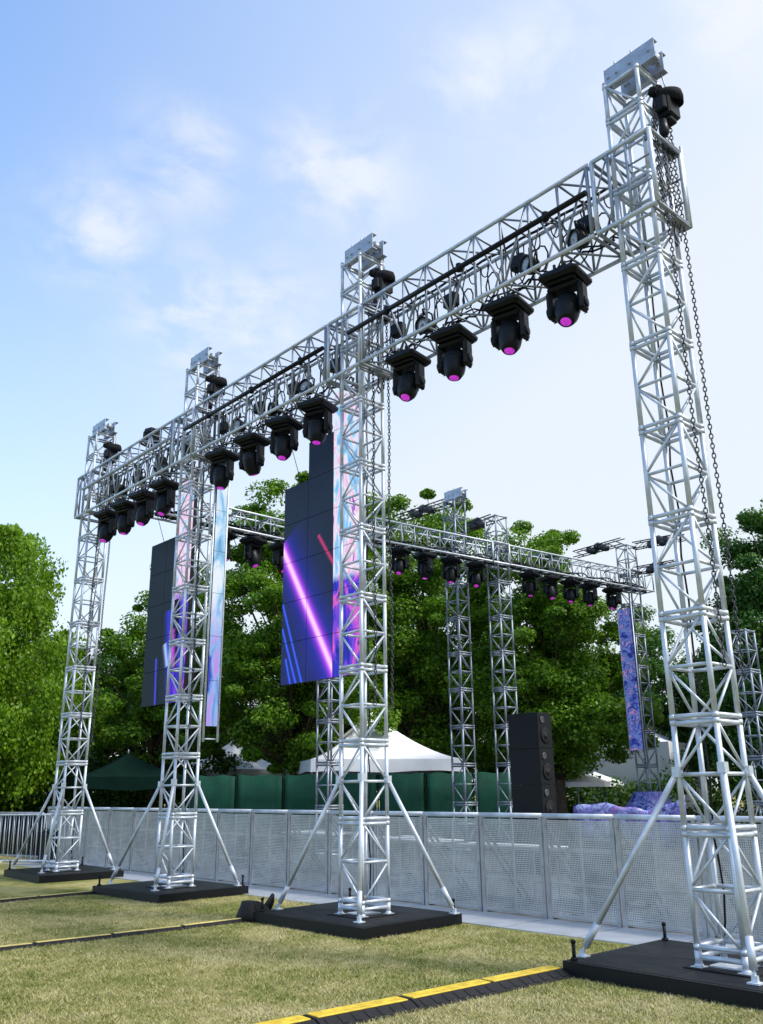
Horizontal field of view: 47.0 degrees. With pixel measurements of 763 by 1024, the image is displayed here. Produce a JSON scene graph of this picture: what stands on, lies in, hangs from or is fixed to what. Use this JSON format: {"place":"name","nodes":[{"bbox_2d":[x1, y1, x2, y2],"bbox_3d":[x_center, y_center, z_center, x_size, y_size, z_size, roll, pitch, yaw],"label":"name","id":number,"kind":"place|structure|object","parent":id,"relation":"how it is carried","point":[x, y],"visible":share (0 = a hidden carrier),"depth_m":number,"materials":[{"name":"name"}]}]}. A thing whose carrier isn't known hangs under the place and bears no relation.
{"place":"outdoors","nodes":[
{"label":"outdoors","id":0,"kind":"place"},
{"bbox_2d":[0,789,762,1023],"bbox_3d":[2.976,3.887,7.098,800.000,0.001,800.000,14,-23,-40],"label":"ground","id":1,"kind":"structure","parent":0,"point":[12,887],"depth_m":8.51,"materials":[{"name":"green plant"}]},
{"bbox_2d":[0,812,45,859],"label":"crowd barrier","id":2,"kind":"object","parent":1,"relation":"on","point":[16,836],"visible":0.66,"depth_m":22.31,"materials":[{"name":"metal"}]},
{"bbox_2d":[0,814,75,862],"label":"crowd barrier","id":3,"kind":"object","parent":1,"relation":"on","point":[7,860],"visible":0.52,"depth_m":20.51,"materials":[{"name":"metal"}]},
{"bbox_2d":[0,523,103,811],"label":"broadleaf tree","id":4,"kind":"object","parent":1,"relation":"on","point":[28,603],"visible":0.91,"depth_m":26.59,"materials":[{"name":"green plant"}]},
{"bbox_2d":[4,856,123,883],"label":"tower deck","id":5,"kind":"structure","parent":1,"relation":"on","point":[86,872],"depth_m":16.99,"materials":[{"name":"black rubber"}]},
{"bbox_2d":[11,418,118,872],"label":"truss tower","id":6,"kind":"structure","parent":5,"relation":"on","point":[107,432],"depth_m":18.33,"materials":[{"name":"metal"}]},
{"bbox_2d":[78,433,121,742],"bbox_3d":[-6.067,1.433,18.952,0.449,6.872,0.346,14,-23,-40],"label":"chain hoist","id":7,"kind":"object","parent":6,"relation":"hanging from","point":[111,450],"visible":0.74,"depth_m":19.14,"materials":[{"name":"black metal"}]},
{"bbox_2d":[24,807,120,867],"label":"stage barrier","id":8,"kind":"object","parent":1,"relation":"on","point":[84,823],"visible":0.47,"depth_m":20.44,"materials":[{"name":"metal"}]},
{"bbox_2d":[33,934,114,946],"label":"cable ramp","id":9,"kind":"structure","parent":1,"relation":"on","point":[73,939],"depth_m":9.83,"materials":[{"name":"yellow rubber"}]},
{"bbox_2d":[3,631,146,801],"bbox_3d":[-12.389,8.774,35.311,7.444,8.099,6.426,1,-18,-5],"label":"broadleaf tree","id":10,"kind":"object","parent":1,"relation":"on","point":[105,669],"visible":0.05,"depth_m":34.28,"materials":[{"name":"green plant"}]},
{"bbox_2d":[111,925,183,937],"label":"cable ramp","id":11,"kind":"structure","parent":1,"relation":"on","point":[143,931],"depth_m":10.39,"materials":[{"name":"yellow rubber"}]},
{"bbox_2d":[74,555,232,844],"bbox_3d":[-7.595,5.941,29.490,5.428,9.893,5.006,4,-18,-13],"label":"broadleaf tree","id":12,"kind":"object","parent":1,"relation":"on","point":[148,731],"visible":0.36,"depth_m":28.58,"materials":[{"name":"green plant"}]},
{"bbox_2d":[92,869,248,903],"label":"tower deck","id":13,"kind":"structure","parent":1,"relation":"on","point":[143,892],"depth_m":13.90,"materials":[{"name":"black rubber"}]},
{"bbox_2d":[107,346,241,890],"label":"truss tower","id":14,"kind":"structure","parent":13,"relation":"on","point":[206,361],"depth_m":15.19,"materials":[{"name":"metal"}]},
{"bbox_2d":[188,366,226,726],"bbox_3d":[-3.115,0.405,15.802,0.449,6.872,0.346,14,-23,-40],"label":"chain hoist","id":15,"kind":"object","parent":14,"relation":"hanging from","point":[216,384],"visible":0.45,"depth_m":16.38,"materials":[{"name":"black metal"}]},
{"bbox_2d":[181,918,244,928],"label":"cable ramp","id":16,"kind":"structure","parent":1,"relation":"on","point":[213,923],"depth_m":10.93,"materials":[{"name":"yellow rubber"}]},
{"bbox_2d":[166,620,280,784],"bbox_3d":[-6.678,8.835,36.867,6.969,8.797,7.116,-8,-19,22],"label":"broadleaf tree","id":17,"kind":"object","parent":1,"relation":"on","point":[254,698],"visible":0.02,"depth_m":35.54,"materials":[{"name":"green plant"}]},
{"bbox_2d":[236,893,274,921],"bbox_3d":[-1.604,5.151,11.438,0.365,0.300,0.566,-15,-22,38],"label":"cable bag","id":18,"kind":"object","parent":1,"relation":"on","point":[247,910],"visible":0.78,"depth_m":11.26,"materials":[{"name":"black fabric"}]},
{"bbox_2d":[255,1015,317,1023],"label":"cable ramp","id":19,"kind":"structure","parent":1,"relation":"on","point":[298,1019],"depth_m":6.13,"materials":[{"name":"yellow rubber"}]},
{"bbox_2d":[183,470,402,843],"bbox_3d":[-2.843,4.475,28.319,6.632,11.883,7.066,1,-18,-6],"label":"broadleaf tree","id":20,"kind":"object","parent":1,"relation":"on","point":[288,716],"visible":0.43,"depth_m":26.92,"materials":[{"name":"green plant"}]},
{"bbox_2d":[253,888,461,940],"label":"tower deck","id":21,"kind":"structure","parent":1,"relation":"on","point":[322,918],"depth_m":10.55,"materials":[{"name":"black rubber"}]},
{"bbox_2d":[272,232,459,922],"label":"truss tower","id":22,"kind":"structure","parent":21,"relation":"on","point":[366,253],"depth_m":11.85,"materials":[{"name":"metal"}]},
{"bbox_2d":[367,257,394,710],"bbox_3d":[0.038,-0.693,12.437,0.449,6.872,0.346,14,-23,-40],"label":"chain hoist","id":23,"kind":"object","parent":22,"relation":"hanging from","point":[382,279],"visible":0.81,"depth_m":12.69,"materials":[{"name":"black metal"}]},
{"bbox_2d":[303,996,419,1023],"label":"cable ramp","id":24,"kind":"structure","parent":1,"relation":"on","point":[366,1012],"depth_m":6.43,"materials":[{"name":"black rubber"}]},
{"bbox_2d":[0,743,762,843],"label":"undergrowth","id":25,"kind":"object","parent":1,"relation":"on","point":[137,799],"visible":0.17,"depth_m":29.39,"materials":[{"name":"green plant"}]},
{"bbox_2d":[27,688,753,813],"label":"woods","id":26,"kind":"object","parent":1,"relation":"on","point":[708,785],"depth_m":50.37,"materials":[{"name":"green plant"}]},
{"bbox_2d":[335,488,534,811],"bbox_3d":[1.962,5.342,32.508,8.428,12.650,8.142,-7,-19,18],"label":"broadleaf tree","id":27,"kind":"object","parent":1,"relation":"on","point":[420,683],"visible":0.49,"depth_m":30.95,"materials":[{"name":"green plant"}]},
{"bbox_2d":[398,979,503,1009],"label":"cable ramp","id":28,"kind":"structure","parent":1,"relation":"on","point":[448,994],"depth_m":6.96,"materials":[{"name":"black rubber"}]},
{"bbox_2d":[481,965,572,991],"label":"cable ramp","id":29,"kind":"structure","parent":1,"relation":"on","point":[511,981],"depth_m":7.51,"materials":[{"name":"black rubber"}]},
{"bbox_2d":[468,644,589,776],"bbox_3d":[6.749,9.791,39.964,7.361,8.555,8.176,5,-19,-19],"label":"broadleaf tree","id":30,"kind":"object","parent":1,"relation":"on","point":[489,769],"visible":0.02,"depth_m":38.68,"materials":[{"name":"green plant"}]},
{"bbox_2d":[460,520,664,840],"bbox_3d":[5.815,5.435,29.212,6.427,10.405,6.418,14,-23,-40],"label":"broadleaf tree","id":31,"kind":"object","parent":1,"relation":"on","point":[559,678],"visible":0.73,"depth_m":27.88,"materials":[{"name":"green plant"}]},
{"bbox_2d":[582,603,713,745],"bbox_3d":[11.372,8.432,37.056,6.513,9.296,6.263,1,-18,-7],"label":"broadleaf tree","id":32,"kind":"object","parent":1,"relation":"on","point":[653,644],"visible":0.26,"depth_m":36.45,"materials":[{"name":"green plant"}]},
{"bbox_2d":[563,922,762,1010],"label":"tower deck","id":33,"kind":"structure","parent":1,"relation":"on","point":[663,964],"depth_m":7.37,"materials":[{"name":"black"}]},
{"bbox_2d":[576,37,762,985],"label":"truss tower","id":34,"kind":"structure","parent":33,"relation":"on","point":[636,71],"depth_m":8.42,"materials":[{"name":"metal"}]},
{"bbox_2d":[74,125,692,522],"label":"truss beam","id":35,"kind":"structure","parent":34,"relation":"attached to","point":[450,302],"depth_m":12.24,"materials":[{"name":"metal"}]},
{"bbox_2d":[93,507,116,542],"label":"moving head light","id":36,"kind":"object","parent":35,"relation":"hanging from","point":[107,531],"visible":0.94,"depth_m":18.75,"materials":[{"name":"black plastic"}]},
{"bbox_2d":[110,498,135,534],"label":"moving head light","id":37,"kind":"object","parent":35,"relation":"hanging from","point":[124,520],"visible":0.97,"depth_m":18.17,"materials":[{"name":"black plastic"}]},
{"bbox_2d":[129,487,154,525],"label":"moving head light","id":38,"kind":"object","parent":35,"relation":"hanging from","point":[144,499],"visible":0.98,"depth_m":17.57,"materials":[{"name":"black plastic"}]},
{"bbox_2d":[149,477,178,515],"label":"moving head light","id":39,"kind":"object","parent":35,"relation":"hanging from","point":[165,489],"visible":0.99,"depth_m":16.97,"materials":[{"name":"black plastic"}]},
{"bbox_2d":[141,466,198,706],"bbox_3d":[-4.278,1.456,17.437,0.365,4.630,1.642,14,-23,-40],"label":"led screen","id":40,"kind":"object","parent":35,"relation":"hanging from","point":[154,683],"visible":0.62,"depth_m":17.34,"materials":[{"name":"black"}]},
{"bbox_2d":[202,482,229,741],"bbox_3d":[-2.857,1.393,15.220,0.310,5.030,0.082,14,-23,-40],"label":"led strip","id":41,"kind":"object","parent":35,"relation":"hanging from","point":[212,683],"visible":0.97,"depth_m":15.07,"materials":[{"name":"multicoloured"}]},
{"bbox_2d":[151,495,284,543],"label":"truss beam","id":42,"kind":"structure","parent":35,"relation":"attached to","point":[238,529],"depth_m":20.08,"materials":[{"name":"metal"}]},
{"bbox_2d":[239,534,267,567],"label":"moving head light","id":43,"kind":"object","parent":42,"relation":"hanging from","point":[252,556],"visible":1,"depth_m":19.99,"materials":[{"name":"black plastic"}]},
{"bbox_2d":[268,540,283,572],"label":"moving head light","id":44,"kind":"object","parent":42,"relation":"hanging from","point":[276,548],"visible":0.58,"depth_m":20.46,"materials":[{"name":"black plastic"}]},
{"bbox_2d":[204,445,238,489],"bbox_3d":[-2.844,-0.772,15.645,0.506,0.780,0.500,-12,-21,33],"label":"moving head light","id":45,"kind":"object","parent":35,"relation":"hanging from","point":[222,460],"visible":1,"depth_m":15.51,"materials":[{"name":"black plastic"}]},
{"bbox_2d":[233,429,269,475],"bbox_3d":[-2.209,-0.991,14.974,0.506,0.780,0.500,-12,-21,33],"label":"moving head light","id":46,"kind":"object","parent":35,"relation":"hanging from","point":[253,445],"visible":1,"depth_m":14.84,"materials":[{"name":"black plastic"}]},
{"bbox_2d":[265,412,302,460],"bbox_3d":[-1.587,-1.210,14.303,0.506,0.779,0.500,-10,-20,27],"label":"moving head light","id":47,"kind":"object","parent":35,"relation":"hanging from","point":[283,445],"visible":1,"depth_m":14.18,"materials":[{"name":"black plastic"}]},
{"bbox_2d":[297,395,337,444],"bbox_3d":[-0.995,-1.416,13.671,0.506,0.780,0.500,-10,-20,28],"label":"moving head light","id":48,"kind":"object","parent":35,"relation":"hanging from","point":[317,428],"visible":1,"depth_m":13.54,"materials":[{"name":"black plastic"}]},
{"bbox_2d":[281,387,360,685],"bbox_3d":[-1.016,0.319,13.955,0.365,4.630,1.972,14,-23,-40],"label":"led screen","id":49,"kind":"object","parent":35,"relation":"hanging from","point":[310,612],"visible":0.77,"depth_m":13.88,"materials":[{"name":"multicoloured"}]},
{"bbox_2d":[385,345,430,401],"bbox_3d":[0.375,-1.893,12.209,0.506,0.780,0.500,-14,-22,37],"label":"moving head light","id":50,"kind":"object","parent":35,"relation":"hanging from","point":[408,365],"visible":1,"depth_m":12.08,"materials":[{"name":"black plastic"}]},
{"bbox_2d":[415,308,434,333],"bbox_3d":[0.620,-2.670,12.312,0.220,0.384,0.307,1,-14,-44],"label":"par can","id":51,"kind":"object","parent":35,"relation":"hanging from","point":[420,322],"visible":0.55,"depth_m":12.24,"materials":[{"name":"black metal"}]},
{"bbox_2d":[429,321,477,380],"bbox_3d":[0.960,-2.097,11.584,0.506,0.780,0.500,-13,-21,34],"label":"moving head light","id":52,"kind":"object","parent":35,"relation":"hanging from","point":[454,342],"visible":1,"depth_m":11.46,"materials":[{"name":"black plastic"}]},
{"bbox_2d":[483,291,533,354],"bbox_3d":[1.592,-2.317,10.910,0.506,0.779,0.500,-13,-21,34],"label":"moving head light","id":53,"kind":"object","parent":35,"relation":"hanging from","point":[509,331],"visible":1,"depth_m":10.78,"materials":[{"name":"black plastic"}]},
{"bbox_2d":[519,247,540,274],"bbox_3d":[1.876,-3.144,11.004,0.220,0.384,0.307,8,-19,-23],"label":"par can","id":54,"kind":"object","parent":35,"relation":"hanging from","point":[524,263],"visible":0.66,"depth_m":10.94,"materials":[{"name":"black metal"}]},
{"bbox_2d":[538,261,591,326],"bbox_3d":[2.171,-2.519,10.292,0.506,0.780,0.500,-13,-22,35],"label":"moving head light","id":55,"kind":"object","parent":35,"relation":"hanging from","point":[565,302],"visible":1,"depth_m":10.17,"materials":[{"name":"black plastic"}]},
{"bbox_2d":[567,220,590,250],"bbox_3d":[2.358,-3.304,10.471,0.220,0.384,0.307,-3,-16,-20],"label":"par can","id":56,"kind":"object","parent":35,"relation":"hanging from","point":[575,235],"visible":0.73,"depth_m":10.39,"materials":[{"name":"black metal"}]},
{"bbox_2d":[648,73,743,674],"bbox_3d":[3.241,-1.808,9.017,0.449,6.872,0.346,14,-23,-40],"label":"chain hoist","id":57,"kind":"object","parent":34,"relation":"hanging from","point":[667,102],"visible":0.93,"depth_m":9.41,"materials":[{"name":"black metal"}]},
{"bbox_2d":[661,620,762,797],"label":"broadleaf tree","id":58,"kind":"object","parent":1,"relation":"on","point":[693,763],"visible":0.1,"depth_m":33.50,"materials":[{"name":"green plant"}]},
{"bbox_2d":[692,499,762,785],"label":"broadleaf tree","id":59,"kind":"object","parent":1,"relation":"on","point":[748,591],"visible":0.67,"depth_m":25.65,"materials":[{"name":"green plant"}]},
{"bbox_2d":[0,0,762,788],"label":"sky","id":60,"kind":"structure","parent":0,"point":[179,179],"materials":[{"name":"blue"}]},
{"bbox_2d":[353,819,414,875],"bbox_3d":[0.045,6.635,17.400,0.635,1.023,1.235,11,-21,-33],"label":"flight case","id":61,"kind":"object","parent":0,"point":[391,847],"visible":0.09,"depth_m":16.98,"materials":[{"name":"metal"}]},
{"bbox_2d":[10,807,762,942],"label":"pavement","id":62,"kind":"structure","parent":0,"point":[135,843],"depth_m":16.04,"materials":[{"name":"grey concrete"}]},
{"bbox_2d":[5,807,99,865],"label":"stage barrier","id":63,"kind":"object","parent":62,"relation":"on","point":[40,863],"visible":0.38,"depth_m":21.06,"materials":[{"name":"metal"}]},
{"bbox_2d":[38,829,66,859],"bbox_3d":[-7.997,8.114,21.357,0.610,0.760,0.360,-10,-20,27],"label":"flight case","id":64,"kind":"object","parent":62,"relation":"on","point":[42,839],"visible":0.26,"depth_m":21.25,"materials":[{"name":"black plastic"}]},
{"bbox_2d":[83,807,145,867],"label":"stage barrier","id":65,"kind":"object","parent":62,"relation":"on","point":[89,853],"visible":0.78,"depth_m":19.83,"materials":[{"name":"metal"}]},
{"bbox_2d":[65,749,190,855],"bbox_3d":[-7.507,8.401,25.688,3.312,2.810,3.312,7,-19,-23],"label":"pavilion tent","id":66,"kind":"object","parent":62,"relation":"on","point":[128,771],"visible":0.71,"depth_m":24.71,"materials":[{"name":"green fabric"}]},
{"bbox_2d":[105,807,167,870],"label":"stage barrier","id":67,"kind":"object","parent":62,"relation":"on","point":[113,817],"visible":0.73,"depth_m":19.10,"materials":[{"name":"metal"}]},
{"bbox_2d":[124,808,197,875],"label":"stage barrier","id":68,"kind":"object","parent":62,"relation":"on","point":[153,838],"visible":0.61,"depth_m":18.31,"materials":[{"name":"metal"}]},
{"bbox_2d":[115,808,226,880],"bbox_3d":[-4.173,6.619,17.618,1.966,1.276,1.052,15,-24,-41],"label":"stage barrier","id":69,"kind":"object","parent":62,"relation":"on","point":[149,876],"visible":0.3,"depth_m":17.49,"materials":[{"name":"metal"}]},
{"bbox_2d":[146,808,257,880],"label":"stage barrier","id":70,"kind":"object","parent":62,"relation":"on","point":[202,847],"visible":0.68,"depth_m":16.79,"materials":[{"name":"metal"}]},
{"bbox_2d":[166,737,287,806],"bbox_3d":[-5.391,9.874,31.507,3.312,3.460,3.312,-9,-19,24],"label":"pavilion tent","id":71,"kind":"object","parent":62,"relation":"on","point":[258,768],"visible":0.27,"depth_m":30.74,"materials":[{"name":"white fabric"}]},
{"bbox_2d":[209,809,281,884],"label":"stage barrier","id":72,"kind":"object","parent":62,"relation":"on","point":[234,857],"visible":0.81,"depth_m":16.11,"materials":[{"name":"metal"}]},
{"bbox_2d":[245,809,324,892],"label":"stage barrier","id":73,"kind":"object","parent":62,"relation":"on","point":[252,885],"visible":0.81,"depth_m":15.36,"materials":[{"name":"metal"}]},
{"bbox_2d":[243,810,368,898],"bbox_3d":[-1.204,5.651,14.658,1.966,1.276,1.052,15,-24,-41],"label":"stage barrier","id":74,"kind":"object","parent":62,"relation":"on","point":[320,864],"visible":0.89,"depth_m":14.55,"materials":[{"name":"metal"}]},
{"bbox_2d":[314,677,343,858],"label":"truss tower","id":75,"kind":"structure","parent":62,"relation":"on","point":[329,721],"depth_m":20.46,"materials":[{"name":"metal"}]},
{"bbox_2d":[284,810,416,903],"bbox_3d":[-0.462,5.410,13.918,1.966,1.276,1.052,15,-24,-41],"label":"stage barrier","id":76,"kind":"object","parent":62,"relation":"on","point":[331,896],"visible":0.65,"depth_m":13.92,"materials":[{"name":"metal"}]},
{"bbox_2d":[188,772,513,852],"bbox_3d":[-0.764,8.102,23.666,9.040,2.020,0.046,-1,-18,2],"label":"privacy fence","id":77,"kind":"object","parent":62,"relation":"on","point":[264,791],"visible":0.42,"depth_m":23.80,"materials":[{"name":"green fabric"}]},
{"bbox_2d":[288,709,462,774],"bbox_3d":[-0.329,8.147,27.211,4.592,4.060,4.592,4,-18,-13],"label":"pavilion tent","id":78,"kind":"object","parent":62,"relation":"on","point":[406,755],"visible":0.43,"depth_m":25.66,"materials":[{"name":"white fabric"}]},
{"bbox_2d":[370,811,467,906],"bbox_3d":[0.281,5.167,13.178,1.966,1.276,1.052,15,-24,-41],"label":"stage barrier","id":79,"kind":"object","parent":62,"relation":"on","point":[379,888],"visible":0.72,"depth_m":13.09,"materials":[{"name":"metal"}]},
{"bbox_2d":[394,487,477,849],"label":"truss tower","id":80,"kind":"structure","parent":62,"relation":"on","point":[454,496],"depth_m":23.66,"materials":[{"name":"metal"}]},
{"bbox_2d":[413,812,526,914],"bbox_3d":[1.023,4.926,12.438,1.966,1.276,1.052,15,-24,-41],"label":"stage barrier","id":81,"kind":"object","parent":62,"relation":"on","point":[452,844],"visible":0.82,"depth_m":12.38,"materials":[{"name":"metal"}]},
{"bbox_2d":[460,514,517,842],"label":"truss tower","id":82,"kind":"structure","parent":62,"relation":"on","point":[476,523],"depth_m":23.57,"materials":[{"name":"metal"}]},
{"bbox_2d":[462,812,589,927],"bbox_3d":[1.765,4.683,11.698,1.966,1.276,1.052,15,-24,-41],"label":"stage barrier","id":83,"kind":"object","parent":62,"relation":"on","point":[485,917],"visible":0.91,"depth_m":11.61,"materials":[{"name":"metal"}]},
{"bbox_2d":[508,712,564,874],"bbox_3d":[3.049,5.602,17.582,0.620,3.042,0.850,16,-24,-42],"label":"loudspeaker stack","id":84,"kind":"object","parent":62,"relation":"on","point":[532,765],"visible":0.7,"depth_m":17.52,"materials":[{"name":"black plastic"}]},
{"bbox_2d":[502,813,662,937],"bbox_3d":[2.507,4.442,10.958,1.966,1.276,1.052,15,-24,-41],"label":"stage barrier","id":85,"kind":"object","parent":62,"relation":"on","point":[552,925],"visible":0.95,"depth_m":10.88,"materials":[{"name":"metal"}]},
{"bbox_2d":[564,772,609,838],"bbox_3d":[6.507,9.619,28.924,1.959,2.140,1.959,5,-19,-18],"label":"market parasol","id":86,"kind":"object","parent":62,"relation":"on","point":[589,781],"visible":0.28,"depth_m":28.33,"materials":[{"name":"white fabric"}]},
{"bbox_2d":[573,532,684,791],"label":"truss tower","id":87,"kind":"structure","parent":62,"relation":"on","point":[602,547],"depth_m":26.89,"materials":[{"name":"metal"}]},
{"bbox_2d":[366,517,654,594],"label":"truss beam","id":88,"kind":"structure","parent":87,"relation":"attached to","point":[492,560],"depth_m":24.36,"materials":[{"name":"metal"}]},
{"bbox_2d":[388,545,411,574],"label":"moving head light","id":89,"kind":"object","parent":88,"relation":"hanging from","point":[400,564],"visible":0.94,"depth_m":21.96,"materials":[{"name":"black plastic"}]},
{"bbox_2d":[413,549,436,578],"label":"moving head light","id":90,"kind":"object","parent":88,"relation":"hanging from","point":[425,570],"visible":1,"depth_m":22.41,"materials":[{"name":"black plastic"}]},
{"bbox_2d":[440,554,461,583],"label":"moving head light","id":91,"kind":"object","parent":88,"relation":"hanging from","point":[450,574],"visible":1,"depth_m":22.93,"materials":[{"name":"black plastic"}]},
{"bbox_2d":[466,559,485,587],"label":"moving head light","id":92,"kind":"object","parent":88,"relation":"hanging from","point":[476,578],"visible":1,"depth_m":23.43,"materials":[{"name":"black plastic"}]},
{"bbox_2d":[519,569,539,595],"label":"moving head light","id":93,"kind":"object","parent":88,"relation":"hanging from","point":[530,587],"visible":1,"depth_m":24.57,"materials":[{"name":"black plastic"}]},
{"bbox_2d":[538,573,560,599],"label":"moving head light","id":94,"kind":"object","parent":88,"relation":"hanging from","point":[550,591],"visible":1,"depth_m":25.02,"materials":[{"name":"black plastic"}]},
{"bbox_2d":[560,577,580,602],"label":"moving head light","id":95,"kind":"object","parent":88,"relation":"hanging from","point":[570,594],"visible":1,"depth_m":25.51,"materials":[{"name":"black plastic"}]},
{"bbox_2d":[579,580,599,605],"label":"moving head light","id":96,"kind":"object","parent":88,"relation":"hanging from","point":[589,598],"visible":0.99,"depth_m":25.97,"materials":[{"name":"black plastic"}]},
{"bbox_2d":[602,584,622,609],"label":"moving head light","id":97,"kind":"object","parent":88,"relation":"hanging from","point":[612,602],"visible":1,"depth_m":26.56,"materials":[{"name":"black plastic"}]},
{"bbox_2d":[573,795,685,839],"bbox_3d":[6.540,8.037,23.090,2.922,1.100,0.210,-2,-18,6],"label":"printed drape","id":98,"kind":"object","parent":62,"relation":"on","point":[666,809],"visible":0.41,"depth_m":23.11,"materials":[{"name":"fabric"}]},
{"bbox_2d":[574,727,708,807],"bbox_3d":[10.416,10.403,35.480,4.100,4.510,4.100,-13,-21,35],"label":"pavilion tent","id":99,"kind":"object","parent":62,"relation":"on","point":[627,770],"visible":0.13,"depth_m":33.68,"materials":[{"name":"white fabric"}]},
{"bbox_2d":[578,814,737,944],"bbox_3d":[3.250,4.199,10.219,1.966,1.276,1.052,15,-24,-41],"label":"stage barrier","id":100,"kind":"object","parent":62,"relation":"on","point":[626,934],"visible":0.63,"depth_m":10.16,"materials":[{"name":"metal"}]},
{"bbox_2d":[691,815,762,951],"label":"stage barrier","id":101,"kind":"object","parent":62,"relation":"on","point":[749,857],"visible":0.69,"depth_m":9.57,"materials":[{"name":"metal"}]},
{"bbox_2d":[730,628,762,855],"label":"truss tower","id":102,"kind":"structure","parent":62,"relation":"on","point":[753,758],"depth_m":19.98,"materials":[{"name":"metal"}]},
{"bbox_2d":[616,598,646,758],"bbox_3d":[7.425,4.920,26.135,0.082,4.700,0.530,14,-23,-40],"label":"led screen","id":103,"kind":"object","parent":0,"point":[636,738],"visible":0.98,"depth_m":26.06,"materials":[{"name":"purple"}]},
{"bbox_2d":[625,791,692,846],"bbox_3d":[7.813,8.823,25.298,2.584,1.455,2.544,14,-23,-40],"label":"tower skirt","id":104,"kind":"object","parent":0,"point":[645,800],"visible":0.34,"depth_m":25.06,"materials":[{"name":"fabric"}]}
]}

